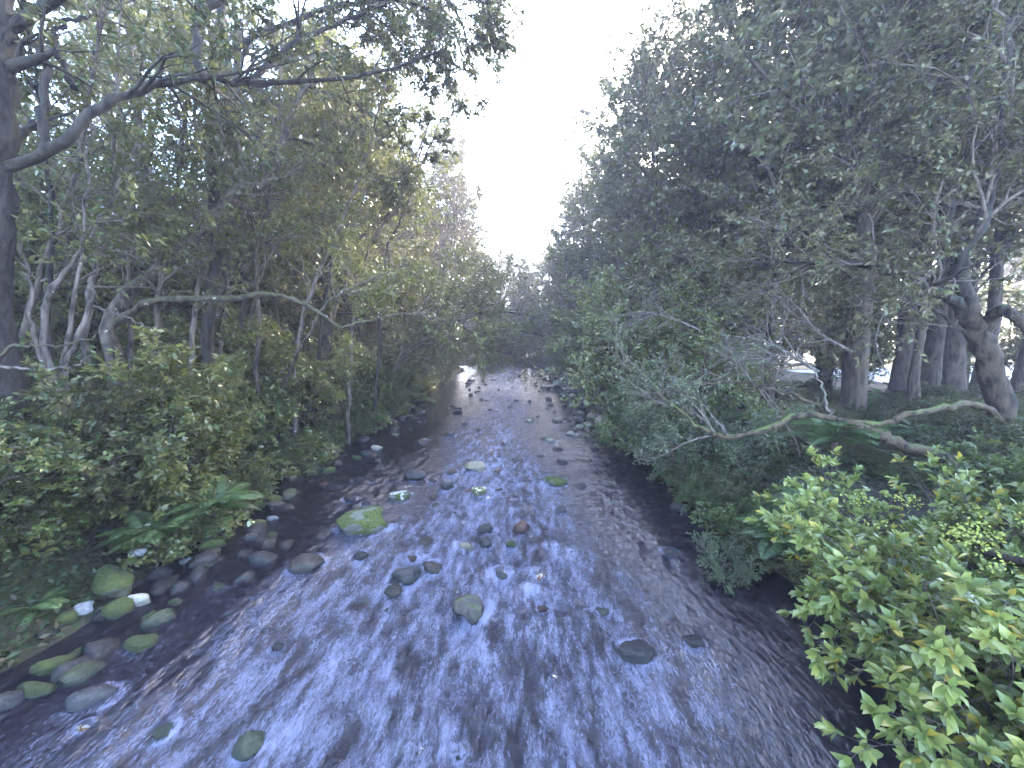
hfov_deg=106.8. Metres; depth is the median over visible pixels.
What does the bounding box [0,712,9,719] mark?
cobble
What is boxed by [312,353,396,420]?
bank shrub
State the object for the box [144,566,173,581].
cobble
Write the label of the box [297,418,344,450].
shore plant
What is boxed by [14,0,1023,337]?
sky
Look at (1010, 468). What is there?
bank shrub
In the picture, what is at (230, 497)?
fern
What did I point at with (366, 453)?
cobble
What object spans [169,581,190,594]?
cobble
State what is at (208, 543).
mossy boulder
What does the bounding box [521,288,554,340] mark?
thicket tree
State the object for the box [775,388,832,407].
undergrowth bush
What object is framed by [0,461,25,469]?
bank shrub
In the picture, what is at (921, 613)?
leafy shrub
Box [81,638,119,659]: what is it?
cobble
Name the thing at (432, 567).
rock
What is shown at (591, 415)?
boulder
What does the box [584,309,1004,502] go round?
fallen leaning tree
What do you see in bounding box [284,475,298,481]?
cobble
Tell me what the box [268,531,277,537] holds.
cobble
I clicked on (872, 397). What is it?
fern
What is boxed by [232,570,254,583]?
cobble
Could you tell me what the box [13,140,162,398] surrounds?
thicket tree
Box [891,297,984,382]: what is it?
thicket tree
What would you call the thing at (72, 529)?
broad leaved plant
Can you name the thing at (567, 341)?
bank shrub
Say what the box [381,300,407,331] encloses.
thicket tree
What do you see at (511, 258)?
bent tree
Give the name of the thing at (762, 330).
thicket tree
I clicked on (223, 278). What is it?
grey trunk tree
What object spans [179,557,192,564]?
rock
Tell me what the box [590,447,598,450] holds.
cobble
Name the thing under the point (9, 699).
cobble
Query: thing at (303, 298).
thicket tree
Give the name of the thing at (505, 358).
bent tree
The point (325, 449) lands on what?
shore plant
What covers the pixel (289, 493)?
cobble
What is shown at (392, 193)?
hanging bough tree
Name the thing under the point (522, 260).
riverside tree
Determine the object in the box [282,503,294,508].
cobble
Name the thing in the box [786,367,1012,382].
road
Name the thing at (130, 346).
slender stem tree
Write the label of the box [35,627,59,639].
cobble
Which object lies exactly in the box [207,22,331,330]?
slender stem tree
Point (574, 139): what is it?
slender tree
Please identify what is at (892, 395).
undergrowth bush
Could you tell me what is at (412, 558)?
rock
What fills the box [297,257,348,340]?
thicket tree
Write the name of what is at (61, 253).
slender stem tree
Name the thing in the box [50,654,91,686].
cobble
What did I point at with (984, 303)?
roadside bush
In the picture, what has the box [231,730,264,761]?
boulder
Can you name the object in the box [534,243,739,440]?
light green bush
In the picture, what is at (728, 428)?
bank shrub
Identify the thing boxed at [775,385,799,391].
fern
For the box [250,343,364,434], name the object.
bank shrub
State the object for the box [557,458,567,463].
cobble
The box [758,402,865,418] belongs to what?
undergrowth bush
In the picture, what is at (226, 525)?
shore plant
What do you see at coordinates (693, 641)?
rock
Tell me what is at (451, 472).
rock
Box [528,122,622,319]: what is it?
riverside tree
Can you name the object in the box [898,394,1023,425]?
undergrowth bush
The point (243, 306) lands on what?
dark trunk tree
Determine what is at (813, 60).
canopy tree
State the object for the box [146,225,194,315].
forest tree
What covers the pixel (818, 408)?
undergrowth bush
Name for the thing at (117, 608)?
cobble
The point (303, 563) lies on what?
boulder
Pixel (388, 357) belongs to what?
bank shrub
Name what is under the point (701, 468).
overhanging plant
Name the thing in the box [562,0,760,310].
riverside tree
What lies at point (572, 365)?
bank shrub
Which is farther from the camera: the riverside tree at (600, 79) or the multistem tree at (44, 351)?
the riverside tree at (600, 79)
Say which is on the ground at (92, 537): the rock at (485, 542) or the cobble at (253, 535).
the cobble at (253, 535)
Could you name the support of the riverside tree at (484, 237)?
on the ground at (92, 537)
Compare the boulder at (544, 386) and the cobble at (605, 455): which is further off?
the boulder at (544, 386)
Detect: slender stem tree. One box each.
[13,0,233,405]
[14,0,168,424]
[14,0,224,423]
[14,0,228,390]
[29,0,237,400]
[54,0,253,384]
[57,0,269,418]
[115,13,228,318]
[140,5,323,369]
[174,0,339,395]
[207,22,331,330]
[222,85,339,346]
[248,15,441,440]
[270,36,397,427]
[316,81,474,443]
[318,99,442,367]
[335,97,468,433]
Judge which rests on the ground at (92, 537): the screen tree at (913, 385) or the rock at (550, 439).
the screen tree at (913, 385)
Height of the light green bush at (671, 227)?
7.233 m
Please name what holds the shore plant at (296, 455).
on the ground at (92, 537)
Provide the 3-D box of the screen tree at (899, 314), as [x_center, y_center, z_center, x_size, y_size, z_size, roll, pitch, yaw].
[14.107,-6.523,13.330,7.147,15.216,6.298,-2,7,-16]
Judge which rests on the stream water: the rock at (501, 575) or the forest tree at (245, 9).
the rock at (501, 575)
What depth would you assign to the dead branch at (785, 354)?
6.70 m
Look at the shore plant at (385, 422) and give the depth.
14.00 m
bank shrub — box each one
[0,325,263,523]
[0,355,208,536]
[0,396,129,561]
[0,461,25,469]
[38,363,295,494]
[187,367,312,458]
[195,301,362,440]
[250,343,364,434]
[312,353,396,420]
[331,347,425,407]
[353,335,415,402]
[363,318,425,387]
[389,348,444,382]
[415,320,465,371]
[445,346,465,369]
[457,346,471,368]
[513,318,554,359]
[533,328,564,367]
[536,331,555,357]
[540,344,573,374]
[552,308,583,367]
[558,339,583,368]
[563,314,603,380]
[581,359,602,389]
[582,364,744,457]
[585,304,706,389]
[596,375,696,431]
[611,393,755,483]
[625,402,817,478]
[896,396,1023,466]
[937,426,1023,511]
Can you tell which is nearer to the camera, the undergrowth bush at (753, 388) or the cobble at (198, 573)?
the cobble at (198, 573)
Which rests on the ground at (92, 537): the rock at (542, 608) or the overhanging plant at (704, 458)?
the overhanging plant at (704, 458)
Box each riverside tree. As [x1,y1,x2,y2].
[171,0,448,371]
[264,18,440,347]
[318,63,475,379]
[399,116,498,344]
[407,186,501,373]
[415,216,493,323]
[470,248,510,323]
[488,240,516,315]
[494,233,541,324]
[522,251,563,313]
[524,225,578,336]
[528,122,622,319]
[531,138,649,342]
[532,173,595,320]
[545,7,686,300]
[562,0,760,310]
[570,5,768,397]
[595,0,988,407]
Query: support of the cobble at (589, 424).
on the ground at (92, 537)
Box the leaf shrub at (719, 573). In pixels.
[686,523,767,595]
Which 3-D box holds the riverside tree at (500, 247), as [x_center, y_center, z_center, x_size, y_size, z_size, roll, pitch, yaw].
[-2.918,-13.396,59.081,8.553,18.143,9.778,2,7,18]
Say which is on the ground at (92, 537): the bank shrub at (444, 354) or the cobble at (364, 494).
the bank shrub at (444, 354)
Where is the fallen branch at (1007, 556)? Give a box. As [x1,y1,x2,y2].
[979,546,1023,565]
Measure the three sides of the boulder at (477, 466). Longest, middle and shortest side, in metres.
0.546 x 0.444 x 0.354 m
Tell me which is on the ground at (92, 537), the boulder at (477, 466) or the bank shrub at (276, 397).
the bank shrub at (276, 397)
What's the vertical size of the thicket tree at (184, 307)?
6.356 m
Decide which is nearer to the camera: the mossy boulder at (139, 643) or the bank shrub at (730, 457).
the mossy boulder at (139, 643)
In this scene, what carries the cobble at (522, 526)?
in the stream water
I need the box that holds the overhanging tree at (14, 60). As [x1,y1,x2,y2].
[0,0,532,431]
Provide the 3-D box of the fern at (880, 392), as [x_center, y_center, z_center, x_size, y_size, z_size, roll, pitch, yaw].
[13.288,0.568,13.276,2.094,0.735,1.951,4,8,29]
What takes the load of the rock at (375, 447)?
on the stream water
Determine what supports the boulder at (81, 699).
in the stream water
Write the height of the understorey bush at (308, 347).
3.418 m
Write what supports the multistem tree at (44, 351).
on the ground at (92, 537)
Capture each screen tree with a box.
[684,20,880,340]
[789,0,1023,404]
[819,37,999,340]
[873,206,1023,388]
[976,41,1023,209]
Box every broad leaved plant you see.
[0,461,119,564]
[27,501,122,553]
[113,518,194,571]
[191,443,255,490]
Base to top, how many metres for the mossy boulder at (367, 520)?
0.503 m
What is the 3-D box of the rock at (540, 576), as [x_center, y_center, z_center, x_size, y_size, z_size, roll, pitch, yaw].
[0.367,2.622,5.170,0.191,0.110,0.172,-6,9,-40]
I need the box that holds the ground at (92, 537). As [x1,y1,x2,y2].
[0,343,1023,767]
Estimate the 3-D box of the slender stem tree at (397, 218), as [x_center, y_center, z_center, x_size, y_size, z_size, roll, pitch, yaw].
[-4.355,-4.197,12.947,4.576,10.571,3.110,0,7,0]
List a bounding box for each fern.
[0,585,72,631]
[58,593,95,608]
[90,510,205,562]
[153,474,263,537]
[232,502,248,522]
[253,478,280,493]
[277,426,329,437]
[334,437,348,446]
[350,406,387,420]
[368,420,383,432]
[400,385,435,402]
[734,511,834,569]
[766,485,836,515]
[770,408,897,474]
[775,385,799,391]
[805,451,858,469]
[814,394,899,406]
[870,388,905,402]
[891,417,963,438]
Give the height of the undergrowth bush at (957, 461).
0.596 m
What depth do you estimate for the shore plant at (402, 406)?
16.17 m
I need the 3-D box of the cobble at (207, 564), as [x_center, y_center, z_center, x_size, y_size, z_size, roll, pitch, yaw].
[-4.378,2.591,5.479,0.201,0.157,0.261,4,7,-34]
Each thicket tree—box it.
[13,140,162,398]
[14,98,209,393]
[16,210,165,356]
[138,265,206,334]
[196,153,363,352]
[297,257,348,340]
[334,300,350,338]
[346,288,397,341]
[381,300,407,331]
[451,312,492,360]
[478,296,510,328]
[501,304,528,337]
[502,275,538,310]
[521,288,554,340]
[736,306,765,371]
[737,272,825,376]
[777,263,934,390]
[817,296,896,385]
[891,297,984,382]
[985,281,1023,380]
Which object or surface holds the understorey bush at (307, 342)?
on the ground at (92, 537)
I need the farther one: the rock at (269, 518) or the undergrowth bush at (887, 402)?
the undergrowth bush at (887, 402)
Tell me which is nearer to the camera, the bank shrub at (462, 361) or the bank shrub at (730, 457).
the bank shrub at (730, 457)
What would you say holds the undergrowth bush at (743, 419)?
on the ground at (92, 537)
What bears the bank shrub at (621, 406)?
on the ground at (92, 537)
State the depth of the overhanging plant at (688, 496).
6.95 m
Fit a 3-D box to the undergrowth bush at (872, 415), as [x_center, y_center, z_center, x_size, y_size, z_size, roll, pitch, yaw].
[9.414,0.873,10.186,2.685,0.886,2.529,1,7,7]
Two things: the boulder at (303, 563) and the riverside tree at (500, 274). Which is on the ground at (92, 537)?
the riverside tree at (500, 274)
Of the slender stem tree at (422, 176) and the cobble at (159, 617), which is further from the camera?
the slender stem tree at (422, 176)
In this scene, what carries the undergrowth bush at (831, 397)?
on the ground at (92, 537)
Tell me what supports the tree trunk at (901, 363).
on the ground at (92, 537)
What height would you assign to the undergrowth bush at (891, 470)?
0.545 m
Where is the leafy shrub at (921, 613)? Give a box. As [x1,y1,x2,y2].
[743,444,1023,767]
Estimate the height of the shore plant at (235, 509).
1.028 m
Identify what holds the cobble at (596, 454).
in the stream water
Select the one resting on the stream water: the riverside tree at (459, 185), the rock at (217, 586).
the rock at (217, 586)
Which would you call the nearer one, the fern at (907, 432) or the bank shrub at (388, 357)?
the fern at (907, 432)
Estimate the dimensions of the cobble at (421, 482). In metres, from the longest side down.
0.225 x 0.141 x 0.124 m
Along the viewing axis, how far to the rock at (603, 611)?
4.50 m
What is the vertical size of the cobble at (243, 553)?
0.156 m
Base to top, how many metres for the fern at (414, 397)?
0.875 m
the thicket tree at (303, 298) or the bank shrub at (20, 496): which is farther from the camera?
the thicket tree at (303, 298)
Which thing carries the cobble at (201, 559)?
on the ground at (92, 537)
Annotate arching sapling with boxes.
[269,223,441,443]
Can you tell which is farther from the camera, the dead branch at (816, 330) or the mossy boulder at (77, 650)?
the dead branch at (816, 330)
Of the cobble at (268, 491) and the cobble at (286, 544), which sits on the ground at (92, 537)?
the cobble at (268, 491)
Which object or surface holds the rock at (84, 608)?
on the ground at (92, 537)
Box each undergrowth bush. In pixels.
[653,468,713,494]
[701,443,814,477]
[717,406,810,428]
[732,380,814,405]
[743,427,856,460]
[745,425,894,458]
[758,401,874,419]
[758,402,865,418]
[774,404,909,436]
[775,377,838,394]
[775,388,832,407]
[781,392,878,408]
[808,399,942,430]
[815,387,894,401]
[837,440,940,471]
[846,451,939,498]
[867,392,985,435]
[868,390,925,396]
[870,397,928,413]
[878,381,1017,405]
[893,396,1023,434]
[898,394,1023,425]
[905,449,1004,482]
[923,383,1023,411]
[956,395,1023,426]
[1014,383,1023,399]
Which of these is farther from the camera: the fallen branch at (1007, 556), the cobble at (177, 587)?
the cobble at (177, 587)
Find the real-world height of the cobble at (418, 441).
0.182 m
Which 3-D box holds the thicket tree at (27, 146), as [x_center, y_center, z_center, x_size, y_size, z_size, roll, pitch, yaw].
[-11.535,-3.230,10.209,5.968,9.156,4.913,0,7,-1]
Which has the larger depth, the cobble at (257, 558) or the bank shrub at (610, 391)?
the bank shrub at (610, 391)
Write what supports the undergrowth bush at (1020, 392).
on the ground at (92, 537)
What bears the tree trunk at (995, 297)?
on the ground at (92, 537)
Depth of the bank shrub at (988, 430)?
6.42 m
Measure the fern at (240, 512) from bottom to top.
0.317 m
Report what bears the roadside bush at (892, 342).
on the ground at (92, 537)
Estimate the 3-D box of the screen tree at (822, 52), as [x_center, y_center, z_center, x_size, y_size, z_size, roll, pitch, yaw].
[9.905,-6.596,14.075,6.298,15.216,7.147,4,8,33]
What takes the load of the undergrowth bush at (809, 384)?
on the ground at (92, 537)
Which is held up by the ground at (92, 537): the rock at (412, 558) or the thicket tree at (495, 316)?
the thicket tree at (495, 316)
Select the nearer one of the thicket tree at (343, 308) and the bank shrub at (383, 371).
the bank shrub at (383, 371)
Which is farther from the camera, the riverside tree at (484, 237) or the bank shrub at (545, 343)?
the bank shrub at (545, 343)
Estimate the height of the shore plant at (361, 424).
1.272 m
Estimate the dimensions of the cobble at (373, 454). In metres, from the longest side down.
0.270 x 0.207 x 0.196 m
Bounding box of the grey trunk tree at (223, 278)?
[88,8,398,338]
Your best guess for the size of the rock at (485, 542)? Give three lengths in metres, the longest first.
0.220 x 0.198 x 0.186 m
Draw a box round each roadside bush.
[759,267,817,366]
[874,298,898,363]
[972,284,1023,363]
[978,265,1023,354]
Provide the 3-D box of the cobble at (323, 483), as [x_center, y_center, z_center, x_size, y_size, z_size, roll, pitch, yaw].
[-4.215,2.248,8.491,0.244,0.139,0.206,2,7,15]
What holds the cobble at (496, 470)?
in the stream water
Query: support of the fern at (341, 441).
on the ground at (92, 537)
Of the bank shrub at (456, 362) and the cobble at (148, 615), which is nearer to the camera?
the cobble at (148, 615)
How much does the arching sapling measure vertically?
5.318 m
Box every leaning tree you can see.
[98,0,499,396]
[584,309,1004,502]
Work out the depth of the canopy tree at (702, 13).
12.55 m
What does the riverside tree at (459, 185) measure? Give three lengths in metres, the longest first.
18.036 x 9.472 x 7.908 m
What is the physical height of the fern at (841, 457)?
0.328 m
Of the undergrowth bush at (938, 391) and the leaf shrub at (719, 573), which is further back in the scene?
the undergrowth bush at (938, 391)
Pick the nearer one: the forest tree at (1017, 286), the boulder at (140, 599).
the boulder at (140, 599)
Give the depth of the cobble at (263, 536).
6.10 m
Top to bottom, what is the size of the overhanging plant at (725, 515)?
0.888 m
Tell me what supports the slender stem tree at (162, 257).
on the ground at (92, 537)
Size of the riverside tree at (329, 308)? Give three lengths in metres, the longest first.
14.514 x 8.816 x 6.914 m
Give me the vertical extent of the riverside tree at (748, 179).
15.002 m
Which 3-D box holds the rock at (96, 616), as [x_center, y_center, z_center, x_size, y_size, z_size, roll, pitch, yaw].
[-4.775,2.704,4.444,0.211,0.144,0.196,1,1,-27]
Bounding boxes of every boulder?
[15,681,57,698]
[29,652,79,675]
[65,684,116,711]
[67,647,81,654]
[90,564,133,599]
[123,633,158,652]
[128,593,150,606]
[198,537,225,551]
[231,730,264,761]
[289,553,324,573]
[336,506,387,534]
[387,490,410,502]
[391,567,420,585]
[403,469,425,480]
[452,594,483,625]
[465,461,485,471]
[470,486,486,495]
[540,385,554,388]
[545,476,567,486]
[586,412,598,418]
[594,415,607,423]
[618,639,655,664]
[670,502,693,512]
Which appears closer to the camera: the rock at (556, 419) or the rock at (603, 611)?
the rock at (603, 611)
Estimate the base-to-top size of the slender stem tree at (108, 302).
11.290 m
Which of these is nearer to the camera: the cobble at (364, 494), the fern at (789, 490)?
the fern at (789, 490)
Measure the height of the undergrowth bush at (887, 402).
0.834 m
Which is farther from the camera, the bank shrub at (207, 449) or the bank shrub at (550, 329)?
the bank shrub at (550, 329)
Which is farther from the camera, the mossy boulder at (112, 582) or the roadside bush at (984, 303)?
the roadside bush at (984, 303)
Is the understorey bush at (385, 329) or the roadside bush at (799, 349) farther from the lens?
the roadside bush at (799, 349)
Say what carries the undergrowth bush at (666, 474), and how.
on the ground at (92, 537)
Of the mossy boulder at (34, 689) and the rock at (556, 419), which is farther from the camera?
the rock at (556, 419)
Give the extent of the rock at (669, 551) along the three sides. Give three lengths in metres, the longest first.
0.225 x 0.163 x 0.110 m
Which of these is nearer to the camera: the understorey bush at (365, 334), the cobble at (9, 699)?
the cobble at (9, 699)
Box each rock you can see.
[73,601,93,615]
[76,725,89,731]
[91,609,105,621]
[128,548,146,556]
[152,723,172,740]
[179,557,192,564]
[212,582,225,590]
[266,516,278,520]
[271,642,284,651]
[344,495,355,501]
[353,551,368,560]
[371,445,382,449]
[384,585,401,599]
[388,476,398,480]
[407,555,416,561]
[422,561,441,573]
[440,481,452,489]
[444,432,454,436]
[446,469,456,474]
[453,409,462,413]
[459,542,473,550]
[479,537,491,547]
[496,570,507,579]
[505,540,515,547]
[536,573,544,580]
[537,605,547,612]
[546,437,555,441]
[552,417,562,421]
[595,607,609,615]
[663,548,677,555]
[682,634,703,647]
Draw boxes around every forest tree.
[14,0,143,410]
[18,3,175,238]
[36,0,209,316]
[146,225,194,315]
[151,0,263,203]
[177,75,299,202]
[250,90,312,212]
[367,220,413,319]
[982,211,1023,298]
[986,248,1023,304]
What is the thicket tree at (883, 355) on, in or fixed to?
on the ground at (92, 537)
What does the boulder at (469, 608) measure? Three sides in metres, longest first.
0.390 x 0.370 x 0.337 m
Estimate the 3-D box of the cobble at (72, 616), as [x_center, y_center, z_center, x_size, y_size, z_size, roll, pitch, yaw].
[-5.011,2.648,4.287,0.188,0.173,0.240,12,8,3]
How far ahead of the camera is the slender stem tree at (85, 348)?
6.86 m
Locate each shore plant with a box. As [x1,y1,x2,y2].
[124,487,228,551]
[168,491,253,547]
[185,479,241,525]
[189,455,279,510]
[237,445,298,484]
[261,432,325,475]
[289,430,339,463]
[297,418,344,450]
[332,403,386,438]
[361,402,391,426]
[388,394,410,415]
[401,378,426,403]
[413,377,433,394]
[414,373,435,384]
[422,375,439,389]
[437,363,458,382]
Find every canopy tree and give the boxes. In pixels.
[635,0,921,396]
[663,0,1023,401]
[682,0,1023,413]
[783,44,942,387]
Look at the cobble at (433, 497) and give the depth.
7.72 m
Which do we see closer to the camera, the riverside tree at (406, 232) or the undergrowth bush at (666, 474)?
the undergrowth bush at (666, 474)
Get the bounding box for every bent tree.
[374,233,571,408]
[406,245,561,392]
[428,246,565,386]
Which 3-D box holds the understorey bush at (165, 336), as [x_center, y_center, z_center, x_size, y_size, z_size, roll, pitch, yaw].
[-8.655,-0.326,9.550,3.313,3.513,3.484,0,7,2]
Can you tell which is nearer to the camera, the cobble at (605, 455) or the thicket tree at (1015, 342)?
the cobble at (605, 455)
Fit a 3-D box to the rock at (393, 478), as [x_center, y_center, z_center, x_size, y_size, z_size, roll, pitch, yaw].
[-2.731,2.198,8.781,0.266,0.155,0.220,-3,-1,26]
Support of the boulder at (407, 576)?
in the stream water
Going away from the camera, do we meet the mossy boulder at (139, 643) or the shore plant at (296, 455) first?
the mossy boulder at (139, 643)
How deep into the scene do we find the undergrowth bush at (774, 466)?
7.17 m
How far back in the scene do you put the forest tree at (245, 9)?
15.58 m
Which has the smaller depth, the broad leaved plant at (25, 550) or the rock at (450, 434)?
the broad leaved plant at (25, 550)
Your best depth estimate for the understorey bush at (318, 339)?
15.60 m
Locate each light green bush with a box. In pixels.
[526,310,559,359]
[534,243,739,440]
[544,234,658,403]
[592,208,784,394]
[604,235,802,426]
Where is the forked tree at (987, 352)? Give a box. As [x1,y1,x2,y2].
[669,0,1023,435]
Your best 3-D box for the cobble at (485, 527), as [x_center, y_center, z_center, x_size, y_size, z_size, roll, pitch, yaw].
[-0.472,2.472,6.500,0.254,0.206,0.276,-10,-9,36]
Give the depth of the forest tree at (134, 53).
11.46 m
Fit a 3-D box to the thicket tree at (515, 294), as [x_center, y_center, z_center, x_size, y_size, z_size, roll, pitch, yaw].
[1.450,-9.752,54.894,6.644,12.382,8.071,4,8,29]
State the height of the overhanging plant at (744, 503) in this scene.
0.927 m
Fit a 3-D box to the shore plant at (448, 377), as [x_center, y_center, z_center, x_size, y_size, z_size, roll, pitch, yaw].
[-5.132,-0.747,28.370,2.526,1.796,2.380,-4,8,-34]
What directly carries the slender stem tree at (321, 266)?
on the ground at (92, 537)
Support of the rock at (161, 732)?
on the stream water
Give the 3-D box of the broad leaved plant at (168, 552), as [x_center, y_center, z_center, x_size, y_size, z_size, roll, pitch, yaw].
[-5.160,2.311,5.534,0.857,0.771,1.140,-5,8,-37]
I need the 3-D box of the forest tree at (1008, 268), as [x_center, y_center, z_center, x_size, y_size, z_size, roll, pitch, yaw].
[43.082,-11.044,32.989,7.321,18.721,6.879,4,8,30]
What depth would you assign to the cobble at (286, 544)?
5.93 m
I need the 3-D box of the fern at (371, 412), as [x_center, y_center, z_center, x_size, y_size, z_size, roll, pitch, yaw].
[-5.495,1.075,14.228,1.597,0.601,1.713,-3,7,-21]
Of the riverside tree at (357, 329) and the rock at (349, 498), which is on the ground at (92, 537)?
the riverside tree at (357, 329)
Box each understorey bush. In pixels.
[15,322,137,424]
[55,298,252,400]
[57,347,102,395]
[99,273,286,380]
[264,292,358,367]
[265,335,321,363]
[282,320,360,365]
[284,321,348,358]
[334,310,397,358]
[368,319,403,349]
[595,294,703,381]
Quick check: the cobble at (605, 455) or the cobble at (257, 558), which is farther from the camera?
the cobble at (605, 455)
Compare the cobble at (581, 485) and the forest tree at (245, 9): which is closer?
the cobble at (581, 485)
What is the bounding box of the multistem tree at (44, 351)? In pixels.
[0,0,214,413]
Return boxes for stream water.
[0,365,948,767]
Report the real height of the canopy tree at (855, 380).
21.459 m
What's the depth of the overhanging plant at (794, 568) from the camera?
5.04 m
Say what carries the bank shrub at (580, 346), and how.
on the ground at (92, 537)
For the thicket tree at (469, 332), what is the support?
on the ground at (92, 537)
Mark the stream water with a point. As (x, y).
(420, 673)
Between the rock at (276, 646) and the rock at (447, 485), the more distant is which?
the rock at (447, 485)
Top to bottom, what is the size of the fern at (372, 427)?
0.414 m
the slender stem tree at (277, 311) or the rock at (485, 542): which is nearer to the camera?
the rock at (485, 542)
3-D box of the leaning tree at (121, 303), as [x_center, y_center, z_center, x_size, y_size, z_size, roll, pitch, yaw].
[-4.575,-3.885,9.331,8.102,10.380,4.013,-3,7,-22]
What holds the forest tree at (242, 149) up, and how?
on the ground at (92, 537)
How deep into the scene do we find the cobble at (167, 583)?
4.96 m
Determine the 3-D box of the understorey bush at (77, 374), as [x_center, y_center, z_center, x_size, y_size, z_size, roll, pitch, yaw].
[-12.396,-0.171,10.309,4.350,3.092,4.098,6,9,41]
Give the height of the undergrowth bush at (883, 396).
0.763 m
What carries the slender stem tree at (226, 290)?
on the ground at (92, 537)
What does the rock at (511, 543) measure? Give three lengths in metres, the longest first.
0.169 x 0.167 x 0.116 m
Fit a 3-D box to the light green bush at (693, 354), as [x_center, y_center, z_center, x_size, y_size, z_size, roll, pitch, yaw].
[4.988,-1.340,10.592,4.862,5.511,4.275,2,7,17]
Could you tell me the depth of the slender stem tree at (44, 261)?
6.02 m
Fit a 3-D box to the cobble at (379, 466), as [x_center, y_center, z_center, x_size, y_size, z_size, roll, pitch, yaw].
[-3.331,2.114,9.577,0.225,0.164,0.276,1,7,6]
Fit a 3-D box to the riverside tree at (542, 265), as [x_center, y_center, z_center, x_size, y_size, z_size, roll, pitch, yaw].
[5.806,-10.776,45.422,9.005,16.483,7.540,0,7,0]
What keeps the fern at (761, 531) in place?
on the ground at (92, 537)
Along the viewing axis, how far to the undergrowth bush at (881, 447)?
6.88 m
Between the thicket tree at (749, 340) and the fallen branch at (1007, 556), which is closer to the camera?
the fallen branch at (1007, 556)
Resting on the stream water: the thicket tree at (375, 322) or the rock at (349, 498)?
the rock at (349, 498)
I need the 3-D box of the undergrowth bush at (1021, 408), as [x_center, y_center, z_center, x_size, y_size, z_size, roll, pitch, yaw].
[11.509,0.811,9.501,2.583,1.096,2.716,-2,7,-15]
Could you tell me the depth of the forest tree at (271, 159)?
20.14 m
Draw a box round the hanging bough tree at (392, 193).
[200,0,519,375]
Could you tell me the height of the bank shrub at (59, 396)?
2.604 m
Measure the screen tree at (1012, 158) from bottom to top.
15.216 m
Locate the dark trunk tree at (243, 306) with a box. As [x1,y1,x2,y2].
[114,0,303,349]
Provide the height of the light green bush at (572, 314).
7.577 m
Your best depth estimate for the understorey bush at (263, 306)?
10.95 m
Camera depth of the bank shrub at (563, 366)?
32.25 m
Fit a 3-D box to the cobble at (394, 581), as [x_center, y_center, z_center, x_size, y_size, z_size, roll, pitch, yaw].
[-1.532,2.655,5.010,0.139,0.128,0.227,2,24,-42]
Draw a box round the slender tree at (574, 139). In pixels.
[548,98,614,375]
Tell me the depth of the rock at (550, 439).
12.09 m
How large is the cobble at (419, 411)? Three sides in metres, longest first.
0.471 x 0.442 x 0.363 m
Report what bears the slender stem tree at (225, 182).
on the ground at (92, 537)
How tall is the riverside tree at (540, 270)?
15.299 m
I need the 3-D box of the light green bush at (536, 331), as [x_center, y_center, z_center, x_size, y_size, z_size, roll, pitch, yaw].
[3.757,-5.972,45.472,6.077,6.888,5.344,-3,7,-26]
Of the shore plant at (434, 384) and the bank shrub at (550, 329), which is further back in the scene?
the bank shrub at (550, 329)
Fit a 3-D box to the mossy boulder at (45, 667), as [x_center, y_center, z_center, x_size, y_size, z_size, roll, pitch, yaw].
[-4.494,2.782,3.737,0.337,0.173,0.190,5,1,-44]
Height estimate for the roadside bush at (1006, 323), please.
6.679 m
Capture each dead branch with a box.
[594,281,699,343]
[682,298,819,379]
[702,256,852,352]
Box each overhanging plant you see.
[656,453,718,500]
[664,471,766,520]
[679,441,723,468]
[686,455,760,490]
[688,489,776,543]
[690,462,791,525]
[717,488,840,549]
[719,509,842,586]
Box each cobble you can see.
[0,690,24,711]
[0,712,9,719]
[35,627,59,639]
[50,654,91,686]
[54,609,80,627]
[58,660,106,686]
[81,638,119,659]
[101,596,134,620]
[139,608,175,629]
[141,610,156,621]
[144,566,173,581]
[147,584,166,596]
[148,578,177,591]
[168,598,182,605]
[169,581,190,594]
[185,550,219,569]
[188,565,207,583]
[195,547,221,556]
[202,561,215,567]
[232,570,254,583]
[237,549,250,557]
[241,531,259,540]
[243,521,266,533]
[244,519,266,527]
[248,551,276,565]
[255,531,268,542]
[256,489,275,498]
[261,537,276,547]
[265,500,285,508]
[267,494,281,501]
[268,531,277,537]
[278,539,293,548]
[280,488,296,499]
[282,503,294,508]
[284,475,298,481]
[307,462,321,470]
[318,481,328,485]
[322,466,335,473]
[331,460,342,466]
[352,455,361,459]
[357,436,370,442]
[359,492,370,495]
[361,451,372,456]
[369,452,377,457]
[375,464,384,468]
[389,577,400,584]
[391,427,398,432]
[415,439,424,443]
[417,409,425,413]
[417,480,425,483]
[418,536,432,544]
[429,495,437,498]
[478,522,492,533]
[493,468,503,472]
[513,520,529,533]
[555,506,565,512]
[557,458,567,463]
[574,483,585,488]
[575,416,585,421]
[584,422,592,426]
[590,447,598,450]
[593,453,601,456]
[600,453,608,457]
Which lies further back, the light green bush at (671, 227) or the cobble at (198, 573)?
the light green bush at (671, 227)
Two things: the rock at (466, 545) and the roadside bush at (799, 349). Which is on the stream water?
the rock at (466, 545)
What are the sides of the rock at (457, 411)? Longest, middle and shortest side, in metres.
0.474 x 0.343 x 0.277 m
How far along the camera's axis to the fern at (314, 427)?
10.58 m
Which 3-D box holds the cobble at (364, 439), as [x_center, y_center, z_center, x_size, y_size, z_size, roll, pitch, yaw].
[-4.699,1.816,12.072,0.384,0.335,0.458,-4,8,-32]

